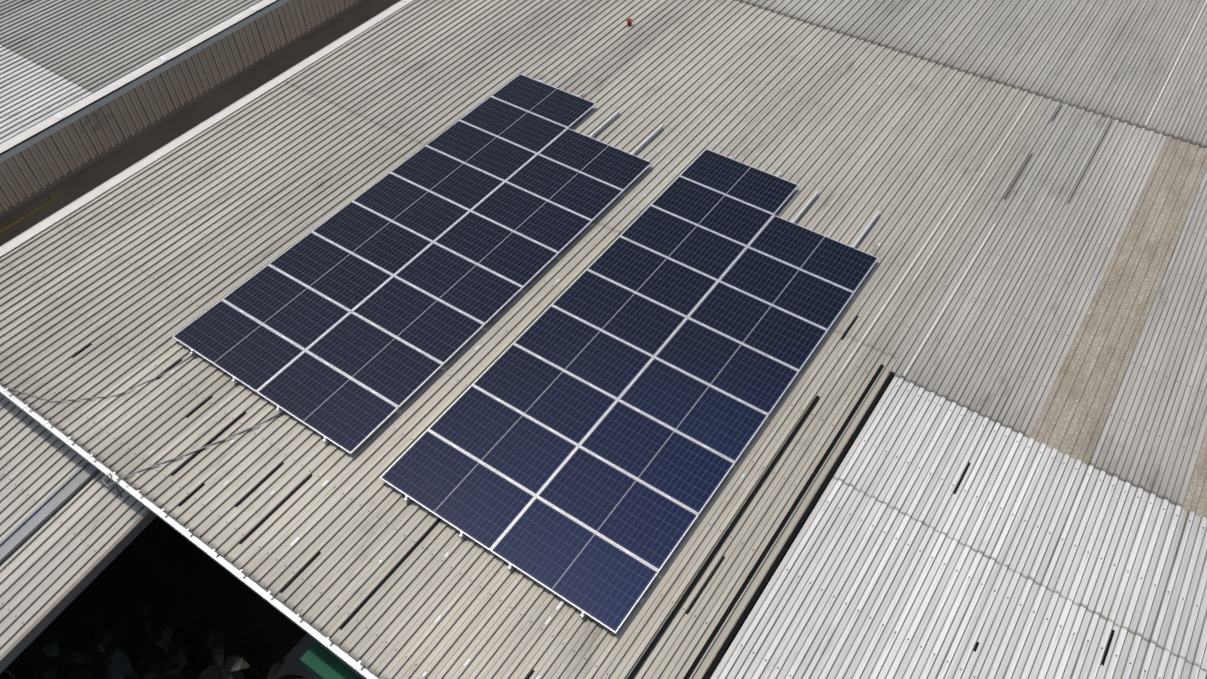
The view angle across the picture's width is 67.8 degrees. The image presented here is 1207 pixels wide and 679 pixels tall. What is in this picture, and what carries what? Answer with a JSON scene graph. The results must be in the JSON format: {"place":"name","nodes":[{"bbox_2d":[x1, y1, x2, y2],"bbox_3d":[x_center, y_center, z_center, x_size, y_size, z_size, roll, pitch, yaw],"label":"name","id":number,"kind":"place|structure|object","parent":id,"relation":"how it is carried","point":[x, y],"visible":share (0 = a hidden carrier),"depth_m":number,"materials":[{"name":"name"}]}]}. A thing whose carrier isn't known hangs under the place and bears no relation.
{"place":"outdoors","nodes":[
{"label":"outdoors","id":0,"kind":"place"},
{"bbox_2d":[9,376,893,678],"bbox_3d":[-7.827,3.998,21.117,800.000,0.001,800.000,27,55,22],"label":"ground","id":1,"kind":"structure","parent":0,"point":[179,576],"depth_m":19.59,"materials":[{"name":"soil"}]},
{"bbox_2d":[0,598,304,678],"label":"yard plants","id":2,"kind":"object","parent":1,"relation":"on","point":[94,659],"visible":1,"depth_m":17.50,"materials":[{"name":"green plant"}]},
{"bbox_2d":[0,0,400,245],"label":"gutter","id":3,"kind":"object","parent":1,"relation":"on","point":[91,174],"depth_m":23.67,"materials":[{"name":"black metal"}]},
{"bbox_2d":[0,45,92,143],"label":"neighbour roof","id":4,"kind":"structure","parent":3,"relation":"on","point":[32,94],"depth_m":21.52,"materials":[{"name":"white metal"}]},
{"bbox_2d":[0,0,261,92],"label":"neighbour roof","id":5,"kind":"structure","parent":3,"relation":"on","point":[93,46],"depth_m":23.41,"materials":[{"name":"grey metal"}]},
{"bbox_2d":[0,0,289,162],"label":"trim","id":6,"kind":"structure","parent":3,"relation":"attached to","point":[25,139],"depth_m":21.84,"materials":[{"name":"white metal"}]},
{"bbox_2d":[53,6,257,118],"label":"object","id":7,"kind":"object","parent":6,"relation":"attached to","point":[60,116],"visible":0.95,"depth_m":22.35,"materials":[{"name":"white"}]},
{"bbox_2d":[0,0,357,213],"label":"corrugated wall","id":8,"kind":"structure","parent":3,"relation":"attached to","point":[37,166],"depth_m":22.50,"materials":[{"name":"metal"}]},
{"bbox_2d":[188,646,255,677],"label":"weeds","id":9,"kind":"object","parent":1,"relation":"on","point":[198,661],"visible":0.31,"depth_m":18.66,"materials":[{"name":"green plant"}]},
{"bbox_2d":[274,634,725,678],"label":"concrete slab","id":10,"kind":"structure","parent":1,"relation":"on","point":[292,664],"depth_m":18.63,"materials":[{"name":"concrete"}]},
{"bbox_2d":[300,642,361,678],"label":"awning","id":11,"kind":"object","parent":10,"relation":"on","point":[318,661],"depth_m":13.51,"materials":[{"name":"paint"}]},
{"bbox_2d":[725,527,801,651],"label":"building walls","id":12,"kind":"structure","parent":1,"relation":"on","point":[763,590],"depth_m":15.96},
{"bbox_2d":[0,82,895,678],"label":"roof","id":13,"kind":"structure","parent":12,"relation":"on","point":[176,240],"depth_m":15.25,"materials":[{"name":"paint"}]},
{"bbox_2d":[0,393,85,540],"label":"lean to roof","id":14,"kind":"object","parent":13,"relation":"attached to","point":[39,464],"visible":0.5,"depth_m":15.94,"materials":[{"name":"beige metal"}]},
{"bbox_2d":[0,461,98,563],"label":"lean-to cover strip","id":15,"kind":"object","parent":14,"relation":"on","point":[30,524],"depth_m":15.31,"materials":[{"name":"grey metal"}]},
{"bbox_2d":[0,471,147,655],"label":"lean to roof","id":16,"kind":"object","parent":13,"relation":"attached to","point":[52,559],"visible":0.77,"depth_m":14.92,"materials":[{"name":"beige metal"}]},
{"bbox_2d":[0,509,156,673],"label":"roof edge trim","id":17,"kind":"structure","parent":16,"relation":"attached to","point":[78,586],"depth_m":14.52,"materials":[{"name":"grey metal"}]},
{"bbox_2d":[10,354,283,497],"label":"cables","id":18,"kind":"object","parent":13,"relation":"on","point":[114,482],"visible":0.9,"depth_m":15.12,"materials":[{"name":"black rubber"}]},
{"bbox_2d":[0,383,380,678],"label":"eave gutter","id":19,"kind":"object","parent":13,"relation":"attached to","point":[312,631],"visible":0.94,"depth_m":13.95,"materials":[{"name":"white metal"}]},
{"bbox_2d":[0,0,413,256],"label":"verge trim","id":20,"kind":"structure","parent":13,"relation":"attached to","point":[52,219],"depth_m":20.71,"materials":[{"name":"white metal"}]},
{"bbox_2d":[172,74,663,453],"bbox_3d":[-3.049,-2.331,18.461,4.572,0.133,10.614,27,55,22],"label":"solar array","id":21,"kind":"object","parent":13,"relation":"on","point":[399,286],"visible":1,"depth_m":17.63,"materials":[{"name":"glass"}]},
{"bbox_2d":[110,80,880,678],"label":"sealant dabs","id":22,"kind":"object","parent":13,"relation":"on","point":[446,554],"visible":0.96,"depth_m":13.83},
{"bbox_2d":[72,316,1114,678],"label":"short black strips","id":23,"kind":"object","parent":13,"relation":"on","point":[440,520],"visible":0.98,"depth_m":14.03,"materials":[{"name":"black"}]},
{"bbox_2d":[380,149,880,633],"bbox_3d":[1.271,-0.060,16.400,4.572,0.133,10.614,27,55,22],"label":"solar array","id":24,"kind":"object","parent":13,"relation":"on","point":[643,470],"visible":1,"depth_m":15.50,"materials":[{"name":"glass"}]},
{"bbox_2d":[627,364,894,678],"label":"black strips","id":25,"kind":"object","parent":13,"relation":"on","point":[732,633],"visible":0.9,"depth_m":13.75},
{"bbox_2d":[284,0,1054,358],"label":"roof","id":26,"kind":"structure","parent":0,"point":[908,146],"depth_m":21.33,"materials":[{"name":"paint"}]},
{"bbox_2d":[626,18,632,25],"bbox_3d":[0.683,-8.348,23.639,0.174,0.150,0.174,27,55,22],"label":"roof vent","id":27,"kind":"object","parent":26,"relation":"on","point":[629,21],"visible":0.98,"depth_m":23.62,"materials":[{"name":"plastic"}]},
{"bbox_2d":[710,478,1206,678],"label":"corrugated roof","id":28,"kind":"structure","parent":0,"point":[861,585],"depth_m":12.90,"materials":[{"name":"white metal"}]},
{"bbox_2d":[734,0,1206,147],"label":"roof","id":29,"kind":"structure","parent":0,"point":[1114,59],"depth_m":22.84,"materials":[{"name":"paint"}]},
{"bbox_2d":[833,376,1206,671],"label":"corrugated roof","id":30,"kind":"structure","parent":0,"point":[1127,555],"depth_m":14.01,"materials":[{"name":"white metal"}]},
{"bbox_2d":[836,0,1206,377],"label":"roof seam strips","id":31,"kind":"object","parent":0,"point":[857,346],"visible":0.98,"depth_m":17.85,"materials":[{"name":"beige metal"}]},
{"bbox_2d":[888,101,1166,436],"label":"sheets","id":32,"kind":"object","parent":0,"point":[998,342],"visible":1,"depth_m":17.46,"materials":[{"name":"paint"}]},
{"bbox_2d":[1004,105,1112,204],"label":"dark stains","id":33,"kind":"object","parent":32,"relation":"on","point":[1029,158],"visible":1,"depth_m":19.61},
{"bbox_2d":[1028,136,1206,463],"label":"skylight","id":34,"kind":"object","parent":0,"point":[1071,418],"visible":1,"depth_m":16.80},
{"bbox_2d":[1087,166,1206,505],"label":"weathered roof sheets","id":35,"kind":"object","parent":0,"point":[1151,434],"visible":1,"depth_m":15.55,"materials":[{"name":"paint"}]},
{"bbox_2d":[1182,428,1206,517],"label":"skylight","id":36,"kind":"object","parent":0,"point":[1195,500],"visible":1,"depth_m":14.26},
{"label":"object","id":37,"kind":"structure","parent":0,"visible":0},
{"bbox_2d":[0,194,60,232],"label":"yellow rail","id":38,"kind":"object","parent":37,"relation":"on","point":[31,212],"visible":1,"depth_m":20.96,"materials":[{"name":"metal"}]}
]}

